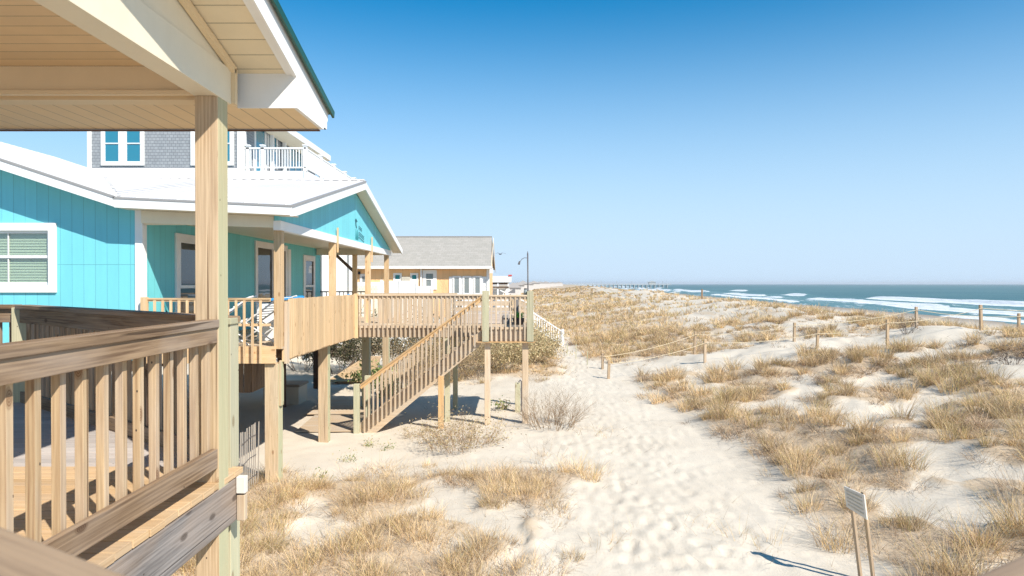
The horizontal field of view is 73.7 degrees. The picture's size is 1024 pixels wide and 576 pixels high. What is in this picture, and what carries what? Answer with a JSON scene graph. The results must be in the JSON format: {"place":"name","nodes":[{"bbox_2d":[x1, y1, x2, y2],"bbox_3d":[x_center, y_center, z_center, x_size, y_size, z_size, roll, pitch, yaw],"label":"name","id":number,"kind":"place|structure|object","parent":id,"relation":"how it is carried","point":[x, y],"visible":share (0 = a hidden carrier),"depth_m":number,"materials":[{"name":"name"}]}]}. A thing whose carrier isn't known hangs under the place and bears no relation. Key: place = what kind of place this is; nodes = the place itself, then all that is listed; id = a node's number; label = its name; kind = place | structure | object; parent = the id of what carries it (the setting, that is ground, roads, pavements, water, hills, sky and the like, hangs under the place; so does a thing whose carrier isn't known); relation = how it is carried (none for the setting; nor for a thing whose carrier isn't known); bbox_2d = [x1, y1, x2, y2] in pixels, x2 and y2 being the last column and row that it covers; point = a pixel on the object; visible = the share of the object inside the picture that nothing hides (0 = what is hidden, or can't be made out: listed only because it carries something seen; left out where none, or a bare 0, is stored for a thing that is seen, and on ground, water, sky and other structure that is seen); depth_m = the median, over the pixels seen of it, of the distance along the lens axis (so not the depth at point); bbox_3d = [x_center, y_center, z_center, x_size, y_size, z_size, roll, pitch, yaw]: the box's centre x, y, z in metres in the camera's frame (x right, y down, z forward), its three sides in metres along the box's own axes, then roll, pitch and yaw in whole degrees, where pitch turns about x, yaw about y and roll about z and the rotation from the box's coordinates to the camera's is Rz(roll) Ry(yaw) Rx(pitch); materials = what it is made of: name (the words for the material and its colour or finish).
{"place":"outdoors","nodes":[
{"label":"outdoors","id":0,"kind":"place"},
{"bbox_2d":[330,356,380,382],"bbox_3d":[-5.850,3.071,25.570,1.700,0.817,2.100,0,0,0],"label":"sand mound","id":1,"kind":"object","parent":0,"point":[352,367],"visible":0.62,"depth_m":25.44,"materials":[{"name":"beige sand"}]},
{"bbox_2d":[0,0,1023,283],"label":"sky","id":2,"kind":"structure","parent":0,"point":[601,141],"materials":[{"name":"blue"}]},
{"bbox_2d":[111,284,1023,575],"bbox_3d":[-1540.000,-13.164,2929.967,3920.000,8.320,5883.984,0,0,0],"label":"ground","id":3,"kind":"structure","parent":0,"point":[685,466],"depth_m":12.37,"materials":[{"name":"beige sand"}]},
{"bbox_2d":[13,402,247,575],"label":"porch deck","id":4,"kind":"structure","parent":3,"relation":"on","point":[170,536],"depth_m":3.83,"materials":[{"name":"brown wood"}]},
{"bbox_2d":[0,304,21,342],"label":"porch railing","id":5,"kind":"object","parent":4,"relation":"on","point":[5,312],"visible":0.3,"depth_m":6.90,"materials":[{"name":"wood"}]},
{"bbox_2d":[11,305,240,467],"bbox_3d":[-3.410,0.670,5.689,4.154,0.988,0.222,0,0,39],"label":"porch railing","id":6,"kind":"object","parent":4,"relation":"on","point":[30,322],"visible":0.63,"depth_m":5.54,"materials":[{"name":"brown wood"}]},
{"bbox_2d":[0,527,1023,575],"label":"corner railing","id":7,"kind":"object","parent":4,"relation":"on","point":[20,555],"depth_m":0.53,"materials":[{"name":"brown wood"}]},
{"bbox_2d":[0,0,334,575],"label":"covered porch","id":8,"kind":"object","parent":3,"relation":"on","point":[210,73],"visible":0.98,"depth_m":4.07,"materials":[{"name":"brown wood"}]},
{"bbox_2d":[0,319,218,555],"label":"porch railing","id":9,"kind":"object","parent":8,"relation":"attached to","point":[31,363],"visible":0.94,"depth_m":3.01,"materials":[{"name":"brown wood"}]},
{"bbox_2d":[0,142,402,407],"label":"blue beach house","id":10,"kind":"structure","parent":3,"relation":"on","point":[73,234],"depth_m":12.07,"materials":[{"name":"teal wood"}]},
{"bbox_2d":[0,223,56,292],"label":"window","id":11,"kind":"structure","parent":10,"relation":"in","point":[28,251],"depth_m":12.06,"materials":[{"name":"white paint"}]},
{"bbox_2d":[174,233,194,312],"bbox_3d":[-6.478,-0.012,13.805,0.044,2.110,1.310,0,0,0],"label":"door","id":12,"kind":"structure","parent":10,"relation":"in","point":[184,243],"depth_m":13.53,"materials":[{"name":"white paint"}]},
{"bbox_2d":[239,364,264,392],"bbox_3d":[-6.225,1.776,15.036,1.350,0.900,1.050,0,0,0],"label":"plank enclosure","id":13,"kind":"object","parent":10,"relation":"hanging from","point":[251,377],"visible":0.27,"depth_m":14.56,"materials":[{"name":"brown wood"}]},
{"bbox_2d":[254,241,287,327],"bbox_3d":[-6.478,-0.061,18.450,0.044,2.290,2.440,0,0,0],"label":"sliding door","id":14,"kind":"structure","parent":10,"relation":"in","point":[263,251],"depth_m":17.97,"materials":[{"name":"white paint"}]},
{"bbox_2d":[303,255,314,297],"bbox_3d":[-6.478,-0.047,21.825,0.044,1.980,1.210,0,0,0],"label":"window","id":15,"kind":"structure","parent":10,"relation":"in","point":[308,261],"depth_m":21.77,"materials":[{"name":"white paint"}]},
{"bbox_2d":[87,131,355,360],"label":"grey shingle house","id":16,"kind":"structure","parent":3,"relation":"on","point":[273,154],"depth_m":29.96,"materials":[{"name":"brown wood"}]},
{"bbox_2d":[101,131,122,165],"bbox_3d":[-17.545,-6.318,29.926,0.950,1.900,0.050,0,0,0],"label":"window","id":17,"kind":"structure","parent":16,"relation":"in","point":[111,141],"depth_m":29.94,"materials":[{"name":"white paint"}]},
{"bbox_2d":[122,131,144,165],"bbox_3d":[-16.595,-6.318,29.926,0.950,1.900,0.050,0,0,0],"label":"window","id":18,"kind":"structure","parent":16,"relation":"in","point":[133,142],"depth_m":29.94,"materials":[{"name":"white paint"}]},
{"bbox_2d":[190,131,194,165],"bbox_3d":[-13.615,-6.318,29.926,0.950,1.900,0.050,0,0,0],"label":"window","id":19,"kind":"structure","parent":16,"relation":"in","point":[192,133],"depth_m":29.90,"materials":[{"name":"white paint"}]},
{"bbox_2d":[227,131,233,165],"bbox_3d":[-12.665,-6.318,29.926,0.950,1.900,0.050,0,0,0],"label":"window","id":20,"kind":"structure","parent":16,"relation":"in","point":[230,134],"depth_m":29.91,"materials":[{"name":"white paint"}]},
{"bbox_2d":[254,131,266,170],"bbox_3d":[-11.780,-6.451,31.960,0.040,2.520,1.520,0,0,0],"label":"balcony door","id":21,"kind":"structure","parent":16,"relation":"in","point":[260,137],"depth_m":31.75,"materials":[{"name":"white paint"}]},
{"bbox_2d":[267,133,277,169],"bbox_3d":[-11.778,-6.811,33.608,0.044,1.720,1.420,0,0,0],"label":"balcony door","id":22,"kind":"structure","parent":16,"relation":"in","point":[268,135],"depth_m":33.89,"materials":[{"name":"white paint"}]},
{"bbox_2d":[288,146,301,170],"bbox_3d":[-11.778,-6.484,37.160,0.044,2.520,2.320,0,0,0],"label":"balcony door","id":23,"kind":"structure","parent":16,"relation":"in","point":[289,169],"depth_m":37.00,"materials":[{"name":"white paint"}]},
{"bbox_2d":[236,421,259,492],"bbox_3d":[-4.420,2.968,10.629,0.112,1.234,2.855,0,0,-1],"label":"sand fence","id":24,"kind":"object","parent":3,"relation":"on","point":[244,459],"visible":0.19,"depth_m":11.62,"materials":[{"name":"grey wood"}]},
{"bbox_2d":[263,380,308,404],"bbox_3d":[-6.915,3.212,20.846,1.150,0.650,0.930,0,0,0],"label":"deck box","id":25,"kind":"object","parent":3,"relation":"on","point":[296,392],"visible":0.51,"depth_m":20.42,"materials":[{"name":"beige plastic"}]},
{"bbox_2d":[276,341,344,370],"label":"evergreen shrub","id":26,"kind":"object","parent":3,"relation":"on","point":[304,362],"visible":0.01,"depth_m":28.32,"materials":[{"name":"green plant"}]},
{"bbox_2d":[314,467,332,479],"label":"green sprig","id":27,"kind":"object","parent":3,"relation":"on","point":[323,473],"visible":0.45,"depth_m":12.70,"materials":[{"name":"green plant"}]},
{"bbox_2d":[296,415,363,431],"bbox_3d":[-4.585,3.469,17.547,1.530,0.045,1.950,0,0,0],"label":"plywood sheet","id":28,"kind":"object","parent":3,"relation":"on","point":[341,423],"visible":0.71,"depth_m":17.31,"materials":[{"name":"brown wood"}]},
{"bbox_2d":[297,337,381,374],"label":"evergreen shrub","id":29,"kind":"object","parent":3,"relation":"on","point":[341,355],"visible":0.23,"depth_m":26.75,"materials":[{"name":"green plant"}]},
{"bbox_2d":[307,400,383,413],"bbox_3d":[-4.800,3.419,19.672,1.800,0.045,2.100,0,0,0],"label":"plywood sheet","id":30,"kind":"object","parent":3,"relation":"on","point":[341,406],"visible":0.57,"depth_m":19.48,"materials":[{"name":"brown wood"}]},
{"bbox_2d":[332,448,362,461],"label":"green sprig","id":31,"kind":"object","parent":3,"relation":"on","point":[349,457],"visible":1,"depth_m":13.93,"materials":[{"name":"green plant"}]},
{"bbox_2d":[188,317,534,481],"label":"raised deck","id":32,"kind":"structure","parent":3,"relation":"on","point":[274,386],"depth_m":15.57,"materials":[{"name":"brown wood"}]},
{"bbox_2d":[140,297,270,363],"bbox_3d":[-5.340,0.738,11.917,2.240,1.155,0.105,0,0,0],"label":"deck railing","id":33,"kind":"object","parent":32,"relation":"attached to","point":[144,303],"visible":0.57,"depth_m":11.88,"materials":[{"name":"yellow wood"}]},
{"bbox_2d":[229,295,256,344],"bbox_3d":[-5.213,0.590,12.563,0.930,0.906,0.589,0,0,-14],"label":"folding chair","id":34,"kind":"object","parent":32,"relation":"on","point":[233,308],"visible":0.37,"depth_m":12.39,"materials":[{"name":"white plastic"}]},
{"bbox_2d":[239,295,296,342],"bbox_3d":[-4.582,0.589,12.748,0.930,0.905,0.590,0,0,9],"label":"folding chair","id":35,"kind":"object","parent":32,"relation":"on","point":[265,317],"visible":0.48,"depth_m":12.61,"materials":[{"name":"white plastic"}]},
{"bbox_2d":[254,296,303,340],"bbox_3d":[-4.574,0.589,13.454,0.837,0.873,0.488,0,0,0],"label":"folding chair","id":36,"kind":"object","parent":32,"relation":"on","point":[269,334],"visible":0.35,"depth_m":13.25,"materials":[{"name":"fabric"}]},
{"bbox_2d":[284,293,358,363],"bbox_3d":[-4.000,0.742,14.815,0.140,1.170,5.420,0,0,0],"label":"plank screen","id":37,"kind":"object","parent":32,"relation":"on","point":[313,323],"visible":1,"depth_m":14.08,"materials":[{"name":"yellow wood"}]},
{"bbox_2d":[320,291,364,296],"bbox_3d":[-5.675,0.531,22.969,1.550,0.850,0.030,0,0,0],"label":"iron railing","id":38,"kind":"object","parent":32,"relation":"on","point":[339,292],"visible":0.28,"depth_m":22.95,"materials":[{"name":"metal"}]},
{"bbox_2d":[371,293,458,322],"bbox_3d":[-2.712,0.701,19.360,2.577,1.115,0.090,0,0,0],"label":"picket screen","id":39,"kind":"object","parent":32,"relation":"on","point":[407,311],"visible":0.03,"depth_m":19.35,"materials":[{"name":"brown wood"}]},
{"bbox_2d":[358,294,481,336],"bbox_3d":[-2.310,0.705,17.445,3.220,1.090,0.120,0,0,0],"label":"deck railing","id":40,"kind":"object","parent":32,"relation":"on","point":[417,296],"visible":0.93,"depth_m":17.39,"materials":[{"name":"brown wood"}]},
{"bbox_2d":[456,294,511,323],"bbox_3d":[-0.800,0.590,19.119,1.600,0.820,0.530,0,0,0],"label":"deck bench","id":41,"kind":"object","parent":32,"relation":"on","point":[493,310],"visible":0.32,"depth_m":19.28,"materials":[{"name":"brown wood"}]},
{"bbox_2d":[503,314,507,323],"bbox_3d":[-0.170,0.861,18.876,0.140,0.260,0.160,0,0,0],"label":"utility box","id":42,"kind":"object","parent":32,"relation":"on","point":[506,319],"visible":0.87,"depth_m":18.81,"materials":[{"name":"metal"}]},
{"bbox_2d":[482,291,533,341],"bbox_3d":[-0.100,0.691,16.585,1.240,1.250,0.160,0,0,0],"label":"deck railing","id":43,"kind":"object","parent":32,"relation":"on","point":[486,297],"visible":1,"depth_m":16.51,"materials":[{"name":"brown wood"}]},
{"bbox_2d":[508,288,518,322],"bbox_3d":[0.055,0.495,19.154,0.390,0.990,0.200,0,0,0],"label":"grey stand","id":44,"kind":"object","parent":32,"relation":"on","point":[517,301],"visible":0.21,"depth_m":19.12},
{"bbox_2d":[512,312,523,324],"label":"potted plant","id":45,"kind":"object","parent":32,"relation":"on","point":[517,318],"visible":0.68,"depth_m":18.50,"materials":[{"name":"green plant"}]},
{"bbox_2d":[518,251,528,290],"bbox_3d":[0.277,0.045,16.731,0.280,1.900,0.059,0,0,0],"label":"street lamp","id":46,"kind":"object","parent":32,"relation":"on","point":[527,272],"visible":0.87,"depth_m":16.73,"materials":[{"name":"grey metal"}]},
{"bbox_2d":[355,286,377,349],"bbox_3d":[-7.975,1.616,37.251,1.350,3.500,0.080,0,0,0],"label":"beige fence","id":47,"kind":"object","parent":3,"relation":"on","point":[360,288],"visible":0.26,"depth_m":37.21,"materials":[{"name":"beige wood"}]},
{"bbox_2d":[341,360,396,387],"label":"leafy plant","id":48,"kind":"object","parent":3,"relation":"on","point":[373,371],"visible":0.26,"depth_m":23.27,"materials":[{"name":"green plant"}]},
{"bbox_2d":[363,437,375,447],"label":"green sprig","id":49,"kind":"object","parent":3,"relation":"on","point":[366,444],"visible":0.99,"depth_m":15.27,"materials":[{"name":"green plant"}]},
{"bbox_2d":[330,306,412,365],"bbox_3d":[-6.082,2.082,28.007,3.693,2.860,4.214,0,0,30],"label":"evergreen shrub","id":50,"kind":"object","parent":3,"relation":"on","point":[357,352],"visible":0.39,"depth_m":27.47,"materials":[{"name":"green plant"}]},
{"bbox_2d":[381,439,395,450],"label":"green sprig","id":51,"kind":"object","parent":3,"relation":"on","point":[387,446],"visible":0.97,"depth_m":14.96,"materials":[{"name":"green plant"}]},
{"bbox_2d":[371,374,407,397],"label":"leafy plant","id":52,"kind":"object","parent":3,"relation":"on","point":[387,387],"visible":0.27,"depth_m":21.34,"materials":[{"name":"green plant"}]},
{"bbox_2d":[380,280,432,347],"bbox_3d":[-5.890,1.450,38.235,2.940,3.820,0.150,0,0,0],"label":"vinyl fence","id":53,"kind":"object","parent":3,"relation":"on","point":[399,286],"visible":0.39,"depth_m":38.20,"materials":[{"name":"white plastic"}]},
{"bbox_2d":[359,313,458,379],"bbox_3d":[-3.696,2.098,25.370,4.005,2.761,4.577,0,0,0],"label":"twiggy shrub","id":54,"kind":"object","parent":3,"relation":"on","point":[392,356],"visible":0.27,"depth_m":24.92,"materials":[{"name":"brown plant"}]},
{"bbox_2d":[395,412,425,438],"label":"dry shrub","id":55,"kind":"object","parent":3,"relation":"on","point":[408,434],"visible":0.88,"depth_m":15.95,"materials":[{"name":"beige plant"}]},
{"bbox_2d":[371,305,450,364],"bbox_3d":[-4.304,1.948,28.844,4.114,2.969,4.188,0,0,-24],"label":"evergreen shrub","id":56,"kind":"object","parent":3,"relation":"on","point":[397,347],"visible":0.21,"depth_m":28.14,"materials":[{"name":"green plant"}]},
{"bbox_2d":[353,296,481,433],"bbox_3d":[-2.280,1.940,17.062,3.121,3.505,1.100,0,0,0],"label":"stair railing","id":57,"kind":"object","parent":3,"relation":"on","point":[386,412],"depth_m":16.57,"materials":[{"name":"brown wood"}]},
{"bbox_2d":[399,310,483,383],"bbox_3d":[-2.344,2.095,24.163,3.458,2.653,4.014,0,0,22],"label":"twiggy shrub","id":58,"kind":"object","parent":3,"relation":"on","point":[465,361],"visible":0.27,"depth_m":23.92,"materials":[{"name":"brown plant"}]},
{"bbox_2d":[357,236,526,317],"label":"orange house","id":59,"kind":"structure","parent":3,"relation":"on","point":[454,261],"depth_m":40.40,"materials":[{"name":"wood"}]},
{"bbox_2d":[360,274,364,285],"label":"window","id":60,"kind":"structure","parent":59,"relation":"in","point":[362,276],"depth_m":40.35,"materials":[{"name":"white paint"}]},
{"bbox_2d":[393,273,401,280],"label":"window","id":61,"kind":"structure","parent":59,"relation":"in","point":[396,276],"depth_m":40.35,"materials":[{"name":"white paint"}]},
{"bbox_2d":[410,273,417,280],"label":"window","id":62,"kind":"structure","parent":59,"relation":"in","point":[413,276],"depth_m":40.35,"materials":[{"name":"white paint"}]},
{"bbox_2d":[422,270,436,289],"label":"window","id":63,"kind":"structure","parent":59,"relation":"in","point":[428,275],"depth_m":40.35,"materials":[{"name":"white paint"}]},
{"bbox_2d":[449,277,486,315],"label":"door panel","id":64,"kind":"structure","parent":59,"relation":"in","point":[484,284],"depth_m":40.36,"materials":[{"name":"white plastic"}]},
{"bbox_2d":[407,317,484,370],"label":"twiggy shrub","id":65,"kind":"object","parent":3,"relation":"on","point":[450,345],"visible":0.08,"depth_m":27.36,"materials":[{"name":"brown plant"}]},
{"bbox_2d":[408,398,517,453],"bbox_3d":[-1.018,2.969,14.581,2.325,0.976,2.916,0,0,-24],"label":"dry shrub","id":66,"kind":"object","parent":3,"relation":"on","point":[468,438],"visible":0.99,"depth_m":14.62,"materials":[{"name":"beige plant"}]},
{"bbox_2d":[439,278,499,345],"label":"bare bush","id":67,"kind":"object","parent":3,"relation":"on","point":[451,309],"visible":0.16,"depth_m":36.15,"materials":[{"name":"brown plant"}]},
{"bbox_2d":[420,337,521,379],"bbox_3d":[-1.373,2.101,24.960,3.523,2.520,3.695,0,0,39],"label":"twiggy shrub","id":68,"kind":"object","parent":3,"relation":"on","point":[474,357],"visible":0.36,"depth_m":24.67,"materials":[{"name":"brown plant"}]},
{"bbox_2d":[490,395,510,409],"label":"leafy plant","id":69,"kind":"object","parent":3,"relation":"on","point":[502,405],"visible":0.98,"depth_m":18.52,"materials":[{"name":"green plant"}]},
{"bbox_2d":[493,275,511,306],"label":"beach pavilion","id":70,"kind":"structure","parent":3,"relation":"on","point":[497,280],"depth_m":55.10,"materials":[{"name":"white paint"}]},
{"bbox_2d":[473,315,549,371],"bbox_3d":[-0.285,2.189,26.297,3.600,2.213,3.649,0,0,0],"label":"straw bush","id":71,"kind":"object","parent":3,"relation":"on","point":[517,353],"visible":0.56,"depth_m":25.96,"materials":[{"name":"beige plant"}]},
{"bbox_2d":[505,283,521,294],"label":"distant house","id":72,"kind":"structure","parent":3,"relation":"on","point":[512,286],"depth_m":190.00,"materials":[{"name":"paint"}]},
{"bbox_2d":[500,290,526,313],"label":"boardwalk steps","id":73,"kind":"structure","parent":3,"relation":"on","point":[522,309],"depth_m":52.01,"materials":[{"name":"white wood"}]},
{"bbox_2d":[515,380,521,412],"bbox_3d":[0.174,2.930,18.262,0.187,0.978,0.194,0,0,0],"label":"utility post","id":74,"kind":"object","parent":3,"relation":"on","point":[517,387],"visible":0.63,"depth_m":18.22,"materials":[{"name":"beige wood"}]},
{"bbox_2d":[515,282,523,292],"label":"distant house","id":75,"kind":"structure","parent":3,"relation":"on","point":[522,286],"depth_m":240.00,"materials":[{"name":"paint"}]},
{"bbox_2d":[519,281,529,289],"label":"distant house","id":76,"kind":"structure","parent":3,"relation":"on","point":[524,283],"depth_m":299.59,"materials":[{"name":"paint"}]},
{"bbox_2d":[492,313,564,357],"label":"straw bush","id":77,"kind":"object","parent":3,"relation":"on","point":[540,329],"visible":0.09,"depth_m":30.28,"materials":[{"name":"beige plant"}]},
{"bbox_2d":[529,281,539,288],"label":"distant house","id":78,"kind":"structure","parent":3,"relation":"on","point":[536,285],"depth_m":420.00,"materials":[{"name":"paint"}]},
{"bbox_2d":[523,426,549,463],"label":"bare shrub","id":79,"kind":"object","parent":3,"relation":"on","point":[537,450],"visible":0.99,"depth_m":12.89,"materials":[{"name":"beige plant"}]},
{"bbox_2d":[488,370,594,430],"bbox_3d":[0.777,2.697,16.345,3.015,1.375,2.619,0,0,0],"label":"bare shrub","id":80,"kind":"object","parent":3,"relation":"on","point":[560,409],"visible":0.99,"depth_m":16.29,"materials":[{"name":"beige plant"}]},
{"bbox_2d":[539,282,544,287],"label":"distant house","id":81,"kind":"structure","parent":3,"relation":"on","point":[542,284],"depth_m":519.99,"materials":[{"name":"paint"}]},
{"bbox_2d":[515,320,574,363],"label":"straw bush","id":82,"kind":"object","parent":3,"relation":"on","point":[545,340],"visible":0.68,"depth_m":28.28,"materials":[{"name":"beige plant"}]},
{"bbox_2d":[545,281,550,286],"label":"distant house","id":83,"kind":"structure","parent":3,"relation":"on","point":[547,284],"depth_m":619.99,"materials":[{"name":"paint"}]},
{"bbox_2d":[533,313,563,346],"bbox_3d":[1.925,2.294,37.530,1.980,2.219,1.170,0,0,0],"label":"white stair railing","id":84,"kind":"object","parent":3,"relation":"on","point":[561,331],"visible":0.38,"depth_m":36.99,"materials":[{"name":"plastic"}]},
{"bbox_2d":[172,285,1023,575],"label":"beach grass","id":85,"kind":"structure","parent":3,"relation":"on","point":[1000,406],"depth_m":12.87,"materials":[{"name":"beige plant"}]},
{"bbox_2d":[601,353,603,368],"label":"rope post","id":86,"kind":"object","parent":3,"relation":"on","point":[602,362],"visible":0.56,"depth_m":27.37,"materials":[{"name":"beige wood"}]},
{"bbox_2d":[607,360,610,378],"bbox_3d":[3.471,3.076,24.520,0.138,0.975,0.096,0,0,0],"label":"rope post","id":87,"kind":"object","parent":3,"relation":"on","point":[608,369],"visible":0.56,"depth_m":24.47,"materials":[{"name":"beige wood"}]},
{"bbox_2d":[693,331,696,353],"bbox_3d":[7.772,2.477,29.016,0.138,1.268,0.096,0,0,0],"label":"rope post","id":88,"kind":"object","parent":3,"relation":"on","point":[694,348],"visible":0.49,"depth_m":28.97,"materials":[{"name":"beige wood"}]},
{"bbox_2d":[604,310,1022,356],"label":"rope","id":89,"kind":"object","parent":88,"relation":"attached to","point":[798,325],"visible":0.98,"depth_m":28.33,"materials":[{"name":"beige fabric"}]},
{"bbox_2d":[703,339,706,362],"bbox_3d":[7.353,2.545,26.017,0.103,1.182,0.096,0,0,0],"label":"rope post","id":90,"kind":"object","parent":3,"relation":"on","point":[704,350],"visible":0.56,"depth_m":25.97,"materials":[{"name":"beige wood"}]},
{"bbox_2d":[793,323,795,341],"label":"rope post","id":91,"kind":"object","parent":3,"relation":"on","point":[794,331],"visible":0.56,"depth_m":28.27,"materials":[{"name":"beige wood"}]},
{"bbox_2d":[816,330,819,348],"bbox_3d":[11.723,2.122,26.214,0.142,1.017,0.096,0,0,0],"label":"rope post","id":92,"kind":"object","parent":3,"relation":"on","point":[817,336],"visible":0.56,"depth_m":26.17,"materials":[{"name":"beige wood"}]},
{"bbox_2d":[844,486,874,575],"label":"dune sign","id":93,"kind":"object","parent":3,"relation":"on","point":[856,501],"visible":1,"depth_m":7.72,"materials":[{"name":"beige wood"}]},
{"bbox_2d":[886,319,888,348],"bbox_3d":[14.196,1.892,25.812,0.104,1.409,0.096,0,0,0],"label":"rope post","id":94,"kind":"object","parent":3,"relation":"on","point":[887,330],"visible":0.53,"depth_m":25.77,"materials":[{"name":"beige wood"}]},
{"bbox_2d":[612,308,1018,363],"bbox_3d":[12.744,1.738,25.698,18.640,1.971,1.247,0,0,-4],"label":"rope","id":95,"kind":"object","parent":94,"relation":"attached to","point":[822,333],"visible":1,"depth_m":25.73,"materials":[{"name":"beige fabric"}]},
{"bbox_2d":[892,309,920,333],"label":"dark weed","id":96,"kind":"object","parent":3,"relation":"on","point":[907,321],"visible":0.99,"depth_m":27.45,"materials":[{"name":"brown plant"}]},
{"bbox_2d":[915,307,917,327],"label":"rope post","id":97,"kind":"object","parent":3,"relation":"on","point":[916,314],"visible":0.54,"depth_m":28.46,"materials":[{"name":"beige wood"}]},
{"bbox_2d":[979,305,982,330],"bbox_3d":[17.729,1.265,25.808,0.137,1.268,0.096,0,0,0],"label":"rope post","id":98,"kind":"object","parent":3,"relation":"on","point":[980,318],"visible":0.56,"depth_m":25.76,"materials":[{"name":"beige wood"}]},
{"bbox_2d":[976,337,1023,364],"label":"dark weed","id":99,"kind":"object","parent":3,"relation":"on","point":[1006,355],"visible":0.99,"depth_m":18.63,"materials":[{"name":"brown plant"}]},
{"bbox_2d":[1017,313,1020,331],"bbox_3d":[20.797,1.669,28.011,0.103,1.266,0.096,0,0,0],"label":"rope post","id":100,"kind":"object","parent":3,"relation":"on","point":[1018,319],"visible":0.48,"depth_m":27.96,"materials":[{"name":"beige wood"}]},
{"bbox_2d":[581,284,1023,324],"bbox_3d":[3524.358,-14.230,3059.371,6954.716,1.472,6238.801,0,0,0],"label":"water","id":101,"kind":"structure","parent":0,"point":[952,299],"depth_m":314.07,"materials":[{"name":"blue liquid"}]},
{"bbox_2d":[565,281,670,287],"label":"fishing pier","id":102,"kind":"structure","parent":101,"relation":"in","point":[650,283],"depth_m":796.99,"materials":[{"name":"wood"}]}
]}

